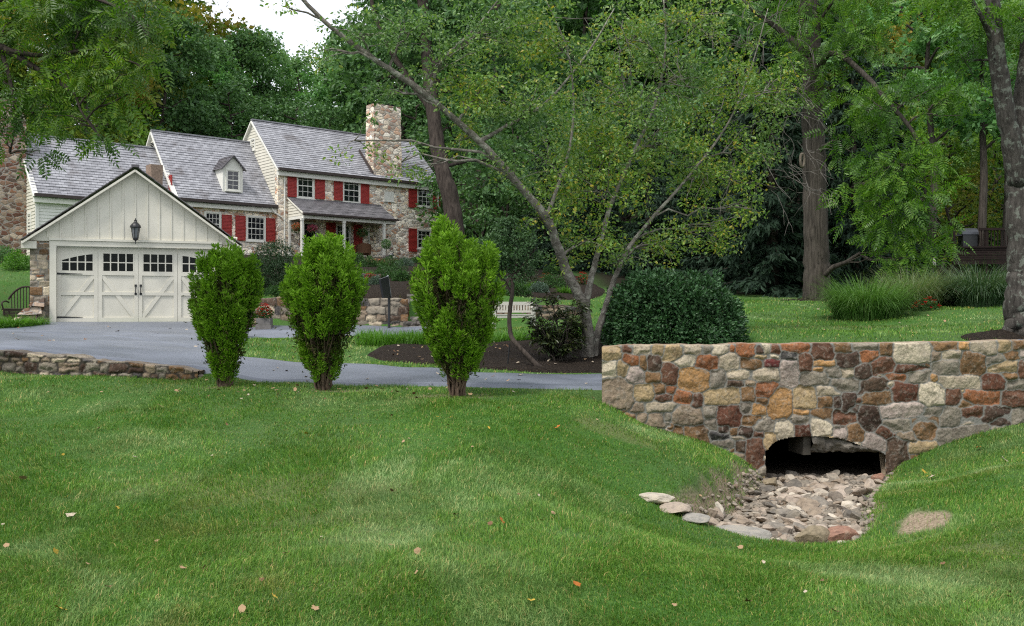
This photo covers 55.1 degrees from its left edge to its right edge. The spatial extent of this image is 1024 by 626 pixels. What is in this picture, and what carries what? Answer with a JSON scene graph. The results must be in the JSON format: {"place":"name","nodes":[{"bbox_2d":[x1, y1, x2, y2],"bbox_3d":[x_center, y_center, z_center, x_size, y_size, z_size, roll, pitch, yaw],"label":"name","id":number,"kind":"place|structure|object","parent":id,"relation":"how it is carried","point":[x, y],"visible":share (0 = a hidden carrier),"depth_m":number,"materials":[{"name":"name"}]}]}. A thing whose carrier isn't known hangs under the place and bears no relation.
{"place":"outdoors","nodes":[
{"label":"outdoors","id":0,"kind":"place"},
{"bbox_2d":[0,321,426,349],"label":"driveway","id":1,"kind":"structure","parent":0,"point":[176,333],"depth_m":25.08,"materials":[{"name":"asphalt"}]},
{"bbox_2d":[14,0,826,124],"label":"sky","id":2,"kind":"structure","parent":0,"point":[298,28],"materials":[{"name":"white"}]},
{"bbox_2d":[0,331,1022,389],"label":"bridge road","id":3,"kind":"structure","parent":0,"point":[131,349],"depth_m":15.21,"materials":[{"name":"asphalt"}]},
{"bbox_2d":[0,125,1023,625],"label":"ground","id":4,"kind":"structure","parent":0,"point":[698,475],"depth_m":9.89,"materials":[{"name":"plant"}]},
{"bbox_2d":[1,248,29,269],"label":"bush","id":5,"kind":"object","parent":4,"relation":"on","point":[17,265],"visible":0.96,"depth_m":39.85,"materials":[{"name":"green plant"}]},
{"bbox_2d":[1,286,29,318],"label":"twig bench","id":6,"kind":"object","parent":4,"relation":"on","point":[11,312],"visible":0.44,"depth_m":33.50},
{"bbox_2d":[0,312,42,328],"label":"lily clump","id":7,"kind":"object","parent":4,"relation":"on","point":[9,322],"visible":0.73,"depth_m":26.28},
{"bbox_2d":[0,0,182,145],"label":"tree","id":8,"kind":"object","parent":4,"relation":"on","point":[136,139],"visible":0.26,"depth_m":61.95,"materials":[{"name":"green plant"}]},
{"bbox_2d":[0,0,191,179],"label":"walnut tree","id":9,"kind":"object","parent":4,"relation":"on","point":[76,25],"visible":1,"depth_m":12.23,"materials":[{"name":"green plant"}]},
{"bbox_2d":[0,349,204,379],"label":"wall","id":10,"kind":"structure","parent":4,"relation":"on","point":[23,361],"depth_m":14.37,"materials":[{"name":"stone"}]},
{"bbox_2d":[14,164,242,321],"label":"garage","id":11,"kind":"structure","parent":4,"relation":"on","point":[107,275],"depth_m":30.49,"materials":[{"name":"beige"}]},
{"bbox_2d":[57,246,97,321],"bbox_3d":[-13.347,-0.877,30.150,1.154,2.333,0.075,0,0,-20],"label":"garage door leaf","id":12,"kind":"structure","parent":11,"relation":"in","point":[77,266],"depth_m":30.14,"materials":[{"name":"beige"}]},
{"bbox_2d":[98,247,137,321],"bbox_3d":[-12.242,-0.877,30.527,1.154,2.333,0.129,0,0,-20],"label":"garage door leaf","id":13,"kind":"structure","parent":11,"relation":"in","point":[117,266],"depth_m":30.54,"materials":[{"name":"beige"}]},
{"bbox_2d":[138,248,176,321],"bbox_3d":[-11.158,-0.877,30.925,1.154,2.333,0.129,0,0,-20],"label":"garage door leaf","id":14,"kind":"structure","parent":11,"relation":"in","point":[157,267],"depth_m":30.93,"materials":[{"name":"beige"}]},
{"bbox_2d":[178,249,215,320],"bbox_3d":[-10.074,-0.877,31.351,1.154,2.333,0.075,0,0,-20],"label":"garage door leaf","id":15,"kind":"structure","parent":11,"relation":"in","point":[186,258],"depth_m":31.23,"materials":[{"name":"beige"}]},
{"bbox_2d":[66,0,215,137],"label":"tree","id":16,"kind":"object","parent":4,"relation":"on","point":[194,13],"visible":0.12,"depth_m":73.97,"materials":[{"name":"green plant"}]},
{"bbox_2d":[96,0,225,141],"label":"tree","id":17,"kind":"object","parent":4,"relation":"on","point":[196,109],"visible":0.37,"depth_m":68.04,"materials":[{"name":"green plant"}]},
{"bbox_2d":[148,86,230,136],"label":"tree","id":18,"kind":"object","parent":4,"relation":"on","point":[178,99],"visible":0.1,"depth_m":69.41,"materials":[{"name":"green plant"}]},
{"bbox_2d":[105,0,275,132],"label":"tree","id":19,"kind":"object","parent":4,"relation":"on","point":[221,27],"visible":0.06,"depth_m":85.04,"materials":[{"name":"green plant"}]},
{"bbox_2d":[177,31,260,139],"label":"tree","id":20,"kind":"object","parent":4,"relation":"on","point":[230,69],"visible":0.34,"depth_m":75.41,"materials":[{"name":"green plant"}]},
{"bbox_2d":[0,100,439,257],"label":"stone house","id":21,"kind":"structure","parent":4,"relation":"on","point":[262,182],"depth_m":54.29,"materials":[{"name":"white"}]},
{"bbox_2d":[245,215,266,242],"bbox_3d":[-13.937,-4.578,53.435,1.253,1.445,0.100,0,0,-41],"label":"window","id":22,"kind":"structure","parent":21,"relation":"in","point":[255,225],"depth_m":53.45,"materials":[{"name":"white paint"}]},
{"bbox_2d":[296,177,315,199],"bbox_3d":[-11.580,-7.112,55.046,1.224,1.487,0.100,0,0,-41],"label":"window","id":23,"kind":"structure","parent":21,"relation":"in","point":[305,187],"depth_m":55.08,"materials":[{"name":"white paint"}]},
{"bbox_2d":[342,182,360,202],"bbox_3d":[-9.314,-7.105,57.001,1.305,1.563,0.100,0,0,-41],"label":"window","id":24,"kind":"structure","parent":21,"relation":"in","point":[351,191],"depth_m":57.03,"materials":[{"name":"white paint"}]},
{"bbox_2d":[417,189,432,208],"bbox_3d":[-5.378,-7.148,60.396,1.260,1.364,0.100,0,0,-41],"label":"window","id":25,"kind":"structure","parent":21,"relation":"in","point":[421,194],"depth_m":60.39,"materials":[{"name":"white paint"}]},
{"bbox_2d":[182,236,264,387],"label":"arborvitae","id":26,"kind":"object","parent":4,"relation":"on","point":[225,300],"visible":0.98,"depth_m":13.07,"materials":[{"name":"green leaves"},{"name":"bark"}]},
{"bbox_2d":[186,77,276,139],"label":"tree","id":27,"kind":"object","parent":4,"relation":"on","point":[225,92],"visible":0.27,"depth_m":71.33,"materials":[{"name":"green plant"}]},
{"bbox_2d":[199,23,287,139],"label":"tree","id":28,"kind":"object","parent":4,"relation":"on","point":[252,58],"visible":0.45,"depth_m":79.33,"materials":[{"name":"green plant"}]},
{"bbox_2d":[255,318,273,329],"bbox_3d":[-7.036,0.340,27.900,0.440,0.395,0.320,0,0,0],"label":"planter","id":29,"kind":"object","parent":4,"relation":"on","point":[265,323],"visible":0.82,"depth_m":27.75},
{"bbox_2d":[232,25,313,125],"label":"tree","id":30,"kind":"object","parent":4,"relation":"on","point":[284,70],"visible":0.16,"depth_m":91.46,"materials":[{"name":"green plant"}]},
{"bbox_2d":[244,96,322,130],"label":"tree","id":31,"kind":"object","parent":4,"relation":"on","point":[286,111],"visible":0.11,"depth_m":75.39,"materials":[{"name":"green plant"}]},
{"bbox_2d":[266,43,331,124],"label":"tree","id":32,"kind":"object","parent":4,"relation":"on","point":[303,78],"visible":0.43,"depth_m":81.54,"materials":[{"name":"green plant"}]},
{"bbox_2d":[274,231,369,390],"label":"arborvitae","id":33,"kind":"object","parent":4,"relation":"on","point":[323,297],"visible":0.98,"depth_m":13.08,"materials":[{"name":"green leaves"},{"name":"bark"}]},
{"bbox_2d":[296,93,353,131],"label":"tree","id":34,"kind":"object","parent":4,"relation":"on","point":[320,112],"visible":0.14,"depth_m":73.71,"materials":[{"name":"green plant"}]},
{"bbox_2d":[298,52,351,129],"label":"tree","id":35,"kind":"object","parent":4,"relation":"on","point":[321,77],"visible":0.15,"depth_m":87.47,"materials":[{"name":"green plant"}]},
{"bbox_2d":[309,35,347,128],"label":"tree","id":36,"kind":"object","parent":4,"relation":"on","point":[322,53],"visible":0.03,"depth_m":107.16,"materials":[{"name":"green plant"}]},
{"bbox_2d":[251,297,409,326],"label":"retaining wall","id":37,"kind":"structure","parent":4,"relation":"on","point":[374,311],"depth_m":28.59,"materials":[{"name":"stone"}]},
{"bbox_2d":[311,44,383,130],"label":"tree","id":38,"kind":"object","parent":4,"relation":"on","point":[323,90],"visible":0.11,"depth_m":79.08,"materials":[{"name":"green plant"}]},
{"bbox_2d":[379,275,390,327],"bbox_3d":[-3.583,-0.248,27.763,0.060,1.640,0.741,0,0,18],"label":"black panel","id":39,"kind":"object","parent":4,"relation":"on","point":[384,282],"visible":0.88,"depth_m":27.83,"materials":[{"name":"metal"}]},
{"bbox_2d":[322,0,477,152],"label":"tree","id":40,"kind":"object","parent":4,"relation":"on","point":[341,98],"visible":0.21,"depth_m":75.21,"materials":[{"name":"green plant"}]},
{"bbox_2d":[355,91,470,213],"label":"tree","id":41,"kind":"object","parent":4,"relation":"on","point":[409,134],"visible":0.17,"depth_m":71.11,"materials":[{"name":"green plant"}]},
{"bbox_2d":[244,254,604,299],"bbox_3d":[-6.456,-1.399,44.509,14.356,3.571,32.069,0,0,-18],"label":"garden bed","id":42,"kind":"object","parent":4,"relation":"on","point":[397,288],"visible":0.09,"depth_m":31.56,"materials":[{"name":"plant"}]},
{"bbox_2d":[251,238,299,295],"bbox_3d":[-8.738,-1.572,35.998,2.653,2.436,2.580,0,0,0],"label":"round shrub","id":43,"kind":"object","parent":42,"relation":"on","point":[271,265],"visible":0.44,"depth_m":35.73,"materials":[{"name":"green plant"}]},
{"bbox_2d":[376,256,408,269],"bbox_3d":[-4.898,-2.017,40.028,1.366,0.756,1.354,0,0,0],"label":"mound shrub","id":44,"kind":"object","parent":42,"relation":"on","point":[392,260],"visible":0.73,"depth_m":39.84,"materials":[{"name":"green plant"}]},
{"bbox_2d":[329,0,565,251],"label":"tall tree","id":45,"kind":"object","parent":42,"relation":"on","point":[437,128],"visible":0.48,"depth_m":37.46,"materials":[{"name":"green plant"}]},
{"bbox_2d":[504,279,532,297],"bbox_3d":[0.146,-0.765,30.608,1.034,0.661,1.027,0,0,0],"label":"mound shrub","id":46,"kind":"object","parent":42,"relation":"on","point":[516,286],"visible":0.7,"depth_m":30.44,"materials":[{"name":"green plant"}]},
{"bbox_2d":[540,272,568,287],"bbox_3d":[1.396,-1.051,32.997,1.119,0.674,1.129,0,0,0],"label":"mound shrub","id":47,"kind":"object","parent":42,"relation":"on","point":[553,282],"visible":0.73,"depth_m":32.80,"materials":[{"name":"green plant"}]},
{"bbox_2d":[377,2,511,186],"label":"tree","id":48,"kind":"object","parent":4,"relation":"on","point":[414,56],"visible":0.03,"depth_m":76.20,"materials":[{"name":"green plant"}]},
{"bbox_2d":[399,213,506,396],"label":"arborvitae","id":49,"kind":"object","parent":4,"relation":"on","point":[455,295],"visible":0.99,"depth_m":12.56,"materials":[{"name":"green leaves"},{"name":"bark"}]},
{"bbox_2d":[413,108,537,252],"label":"tree","id":50,"kind":"object","parent":4,"relation":"on","point":[473,195],"visible":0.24,"depth_m":57.55,"materials":[{"name":"green plant"}]},
{"bbox_2d":[352,324,604,346],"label":"edging plants","id":51,"kind":"object","parent":4,"relation":"on","point":[372,338],"visible":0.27,"depth_m":20.54,"materials":[{"name":"plant"}]},
{"bbox_2d":[367,337,617,372],"bbox_3d":[-0.124,0.740,18.941,5.352,0.696,5.182,0,0,0],"label":"mulch bed","id":52,"kind":"object","parent":4,"relation":"on","point":[495,358],"visible":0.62,"depth_m":17.70,"materials":[{"name":"soil"}]},
{"bbox_2d":[472,215,552,365],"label":"crooked tree","id":53,"kind":"object","parent":52,"relation":"on","point":[516,269],"visible":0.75,"depth_m":16.92,"materials":[{"name":"green plant"}]},
{"bbox_2d":[260,0,841,356],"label":"leaning tree","id":54,"kind":"object","parent":52,"relation":"on","point":[592,341],"visible":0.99,"depth_m":18.07,"materials":[{"name":"green plant"}]},
{"bbox_2d":[521,290,593,360],"bbox_3d":[0.785,0.326,17.589,1.392,1.487,1.189,0,0,0],"label":"rhododendron","id":55,"kind":"object","parent":52,"relation":"on","point":[555,348],"visible":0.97,"depth_m":17.53,"materials":[{"name":"green plant"}]},
{"bbox_2d":[420,0,569,216],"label":"tree","id":56,"kind":"object","parent":4,"relation":"on","point":[535,66],"visible":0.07,"depth_m":72.46,"materials":[{"name":"green plant"}]},
{"bbox_2d":[0,255,1007,373],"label":"grass","id":57,"kind":"structure","parent":4,"relation":"on","point":[860,332],"depth_m":21.07,"materials":[{"name":"plant"}]},
{"bbox_2d":[9,2,998,190],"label":"wood","id":58,"kind":"object","parent":4,"relation":"on","point":[460,158],"depth_m":124.30,"materials":[{"name":"green plant"}]},
{"bbox_2d":[492,302,535,325],"bbox_3d":[0.045,0.082,27.015,1.150,0.796,0.630,0,0,-6],"label":"garden bench","id":59,"kind":"object","parent":4,"relation":"on","point":[515,310],"visible":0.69,"depth_m":27.24,"materials":[{"name":"white paint"}]},
{"bbox_2d":[459,89,570,255],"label":"tree","id":60,"kind":"object","parent":4,"relation":"on","point":[496,206],"visible":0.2,"depth_m":53.91,"materials":[{"name":"green plant"}]},
{"bbox_2d":[496,304,578,319],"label":"retaining wall","id":61,"kind":"structure","parent":4,"relation":"on","point":[551,309],"depth_m":29.23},
{"bbox_2d":[504,138,580,269],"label":"spruce tree","id":62,"kind":"object","parent":4,"relation":"on","point":[547,244],"visible":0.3,"depth_m":45.87,"materials":[{"name":"green plant"}]},
{"bbox_2d":[473,0,613,149],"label":"tree","id":63,"kind":"object","parent":4,"relation":"on","point":[550,15],"visible":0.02,"depth_m":77.83,"materials":[{"name":"green plant"}]},
{"bbox_2d":[494,91,619,258],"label":"tree","id":64,"kind":"object","parent":4,"relation":"on","point":[526,211],"visible":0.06,"depth_m":55.09,"materials":[{"name":"green plant"}]},
{"bbox_2d":[502,0,676,162],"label":"tree","id":65,"kind":"object","parent":4,"relation":"on","point":[581,29],"visible":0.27,"depth_m":66.68,"materials":[{"name":"green plant"}]},
{"bbox_2d":[543,132,637,272],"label":"spruce tree","id":66,"kind":"object","parent":4,"relation":"on","point":[580,266],"visible":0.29,"depth_m":42.73,"materials":[{"name":"green plant"}]},
{"bbox_2d":[528,100,657,265],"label":"tree","id":67,"kind":"object","parent":4,"relation":"on","point":[593,118],"visible":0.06,"depth_m":51.50,"materials":[{"name":"green plant"}]},
{"bbox_2d":[569,79,693,267],"bbox_3d":[6.065,-6.147,49.834,6.827,11.279,8.083,0,0,-10],"label":"tree","id":68,"kind":"object","parent":4,"relation":"on","point":[627,216],"visible":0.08,"depth_m":49.46,"materials":[{"name":"green plant"}]},
{"bbox_2d":[600,98,698,276],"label":"spruce tree","id":69,"kind":"object","parent":4,"relation":"on","point":[658,202],"visible":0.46,"depth_m":40.66,"materials":[{"name":"green plant"}]},
{"bbox_2d":[639,492,674,503],"bbox_3d":[1.393,1.812,9.623,0.253,0.094,0.336,0,0,-39],"label":"stream rock","id":70,"kind":"object","parent":4,"relation":"on","point":[657,498],"visible":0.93,"depth_m":9.53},
{"bbox_2d":[575,0,761,184],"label":"tree","id":71,"kind":"object","parent":4,"relation":"on","point":[704,48],"visible":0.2,"depth_m":63.43,"materials":[{"name":"green plant"}]},
{"bbox_2d":[599,265,750,346],"bbox_3d":[3.040,-0.070,18.455,2.874,1.643,2.669,0,0,0],"label":"evergreen shrub","id":72,"kind":"object","parent":4,"relation":"on","point":[652,307],"visible":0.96,"depth_m":17.66,"materials":[{"name":"green plant"}]},
{"bbox_2d":[659,502,691,513],"bbox_3d":[1.561,1.876,9.412,0.318,0.099,0.250,0,0,29],"label":"stream rock","id":73,"kind":"object","parent":4,"relation":"on","point":[673,507],"visible":0.98,"depth_m":9.36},
{"bbox_2d":[617,88,749,260],"bbox_3d":[8.626,-5.801,48.017,6.946,10.920,7.783,0,0,12],"label":"tree","id":74,"kind":"object","parent":4,"relation":"on","point":[677,145],"visible":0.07,"depth_m":46.88,"materials":[{"name":"green plant"}]},
{"bbox_2d":[681,512,709,523],"bbox_3d":[1.700,1.943,9.294,0.331,0.082,0.235,0,0,44],"label":"stream rock","id":75,"kind":"object","parent":4,"relation":"on","point":[696,518],"visible":0.86,"depth_m":9.22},
{"bbox_2d":[663,96,751,281],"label":"spruce tree","id":76,"kind":"object","parent":4,"relation":"on","point":[691,202],"visible":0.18,"depth_m":41.83,"materials":[{"name":"green plant"}]},
{"bbox_2d":[439,196,999,270],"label":"undergrowth","id":77,"kind":"object","parent":4,"relation":"on","point":[490,231],"depth_m":60.87,"materials":[{"name":"green plant"}]},
{"bbox_2d":[651,78,789,267],"bbox_3d":[10.378,-6.009,48.706,8.355,11.436,7.596,0,0,23],"label":"tree","id":78,"kind":"object","parent":4,"relation":"on","point":[683,153],"visible":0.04,"depth_m":47.71,"materials":[{"name":"green plant"}]},
{"bbox_2d":[677,60,802,291],"bbox_3d":[9.366,-5.167,39.052,5.594,10.169,5.685,0,0,31],"label":"spruce tree","id":79,"kind":"object","parent":4,"relation":"on","point":[700,259],"visible":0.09,"depth_m":38.77,"materials":[{"name":"green plant"}]},
{"bbox_2d":[717,525,771,538],"bbox_3d":[2.153,2.090,9.245,0.507,0.116,0.473,0,0,33],"label":"stream rock","id":80,"kind":"object","parent":4,"relation":"on","point":[754,531],"visible":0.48,"depth_m":9.25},
{"bbox_2d":[661,0,869,164],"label":"tree","id":81,"kind":"object","parent":4,"relation":"on","point":[715,62],"visible":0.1,"depth_m":59.41,"materials":[{"name":"green plant"}]},
{"bbox_2d":[686,13,850,297],"bbox_3d":[9.673,-5.388,36.290,5.959,11.304,6.323,0,0,-23],"label":"spruce tree","id":82,"kind":"object","parent":4,"relation":"on","point":[774,265],"visible":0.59,"depth_m":35.40,"materials":[{"name":"green plant"}]},
{"bbox_2d":[685,468,893,543],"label":"stream gravel","id":83,"kind":"structure","parent":4,"relation":"on","point":[755,504],"depth_m":11.46,"materials":[{"name":"gravel"}]},
{"bbox_2d":[794,525,829,543],"bbox_3d":[2.868,2.152,9.362,0.328,0.253,0.263,0,0,23],"label":"stream rock","id":84,"kind":"object","parent":83,"relation":"on","point":[812,533],"visible":0.71,"depth_m":9.30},
{"bbox_2d":[828,525,859,542],"bbox_3d":[3.132,2.164,9.435,0.393,0.220,0.225,0,0,-19],"label":"stream rock","id":85,"kind":"object","parent":83,"relation":"on","point":[840,532],"visible":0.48,"depth_m":9.35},
{"bbox_2d":[782,298,829,300],"bbox_3d":[9.934,-0.438,32.000,2.406,0.148,2.000,0,0,0],"label":"mulch ring","id":86,"kind":"object","parent":4,"relation":"on","point":[800,299],"visible":0.41,"depth_m":31.50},
{"bbox_2d":[705,0,991,298],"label":"tree","id":87,"kind":"object","parent":86,"relation":"on","point":[816,256],"visible":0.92,"depth_m":29.73,"materials":[{"name":"green plant"}]},
{"bbox_2d":[753,30,869,276],"bbox_3d":[12.007,-6.125,42.168,6.363,11.982,7.060,0,0,-6],"label":"spruce tree","id":88,"kind":"object","parent":4,"relation":"on","point":[795,200],"visible":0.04,"depth_m":41.78,"materials":[{"name":"green plant"}]},
{"bbox_2d":[602,339,1023,477],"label":"bridge wall","id":89,"kind":"structure","parent":4,"relation":"on","point":[897,403],"depth_m":13.65,"materials":[{"name":"stone"}]},
{"bbox_2d":[765,437,880,479],"bbox_3d":[5.203,2.345,17.581,2.336,0.030,9.097,0,0,15],"label":"culvert opening","id":90,"kind":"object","parent":4,"relation":"on","point":[780,458],"depth_m":15.34,"materials":[{"name":"black"}]},
{"bbox_2d":[787,20,926,289],"bbox_3d":[12.797,-5.551,37.272,5.668,11.401,5.541,0,0,27],"label":"spruce tree","id":91,"kind":"object","parent":4,"relation":"on","point":[861,269],"visible":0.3,"depth_m":36.58,"materials":[{"name":"green plant"}]},
{"bbox_2d":[835,55,942,279],"bbox_3d":[16.176,-5.967,43.253,5.392,10.704,5.579,0,0,21],"label":"spruce tree","id":92,"kind":"object","parent":4,"relation":"on","point":[888,69],"visible":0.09,"depth_m":42.68,"materials":[{"name":"green plant"}]},
{"bbox_2d":[821,0,964,184],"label":"tree","id":93,"kind":"object","parent":4,"relation":"on","point":[892,38],"visible":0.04,"depth_m":59.54,"materials":[{"name":"green plant"}]},
{"bbox_2d":[864,111,969,268],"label":"tree","id":94,"kind":"object","parent":4,"relation":"on","point":[950,170],"visible":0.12,"depth_m":50.32,"materials":[{"name":"green plant"}]},
{"bbox_2d":[911,296,940,310],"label":"red flowers","id":95,"kind":"object","parent":4,"relation":"on","point":[934,305],"visible":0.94,"depth_m":24.94,"materials":[{"name":"green plant"}]},
{"bbox_2d":[845,0,1011,274],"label":"tree","id":96,"kind":"object","parent":4,"relation":"on","point":[968,120],"visible":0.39,"depth_m":44.70,"materials":[{"name":"green plant"}]},
{"bbox_2d":[901,122,1003,264],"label":"tree","id":97,"kind":"object","parent":4,"relation":"on","point":[971,150],"visible":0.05,"depth_m":56.54,"materials":[{"name":"green plant"}]},
{"bbox_2d":[904,134,1002,269],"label":"tree","id":98,"kind":"object","parent":4,"relation":"on","point":[972,201],"visible":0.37,"depth_m":49.62,"materials":[{"name":"green plant"}]},
{"bbox_2d":[896,0,1011,195],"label":"tree","id":99,"kind":"object","parent":4,"relation":"on","point":[921,57],"visible":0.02,"depth_m":62.43,"materials":[{"name":"green plant"}]},
{"bbox_2d":[899,0,1023,273],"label":"tree","id":100,"kind":"object","parent":4,"relation":"on","point":[983,99],"visible":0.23,"depth_m":43.63,"materials":[{"name":"green plant"}]},
{"bbox_2d":[924,109,1003,266],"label":"tree","id":101,"kind":"object","parent":4,"relation":"on","point":[975,137],"visible":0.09,"depth_m":54.21,"materials":[{"name":"green plant"}]},
{"bbox_2d":[942,228,1007,274],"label":"wooden deck","id":102,"kind":"structure","parent":4,"relation":"on","point":[979,256],"depth_m":43.14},
{"bbox_2d":[949,228,978,245],"bbox_3d":[20.145,-3.360,43.800,1.110,0.860,0.560,0,0,0],"label":"covered grill","id":103,"kind":"object","parent":102,"relation":"on","point":[969,236],"visible":0.73,"depth_m":43.55,"materials":[{"name":"fabric"}]},
{"bbox_2d":[928,0,1023,270],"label":"tree","id":104,"kind":"object","parent":4,"relation":"on","point":[940,59],"visible":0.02,"depth_m":46.83,"materials":[{"name":"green plant"}]},
{"bbox_2d":[959,138,1003,240],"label":"tree","id":105,"kind":"object","parent":4,"relation":"on","point":[997,202],"visible":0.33,"depth_m":50.18,"materials":[{"name":"green plant"}]},
{"bbox_2d":[961,329,1023,340],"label":"mulch ring","id":106,"kind":"object","parent":4,"relation":"on","point":[992,334],"visible":0.7,"depth_m":18.03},
{"bbox_2d":[876,0,1023,335],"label":"lichen tree","id":107,"kind":"object","parent":106,"relation":"on","point":[994,17],"visible":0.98,"depth_m":17.98,"materials":[{"name":"grey plant"}]},
{"bbox_2d":[800,271,941,319],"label":"ornamental grass","id":108,"kind":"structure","parent":0,"point":[875,303],"depth_m":23.84,"materials":[{"name":"plant"}]},
{"bbox_2d":[846,260,966,308],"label":"ornamental grass","id":109,"kind":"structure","parent":0,"point":[929,290],"depth_m":25.48,"materials":[{"name":"plant"}]},
{"bbox_2d":[921,254,1007,306],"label":"ornamental grass","id":110,"kind":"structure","parent":0,"point":[982,291],"depth_m":24.95,"materials":[{"name":"plant"}]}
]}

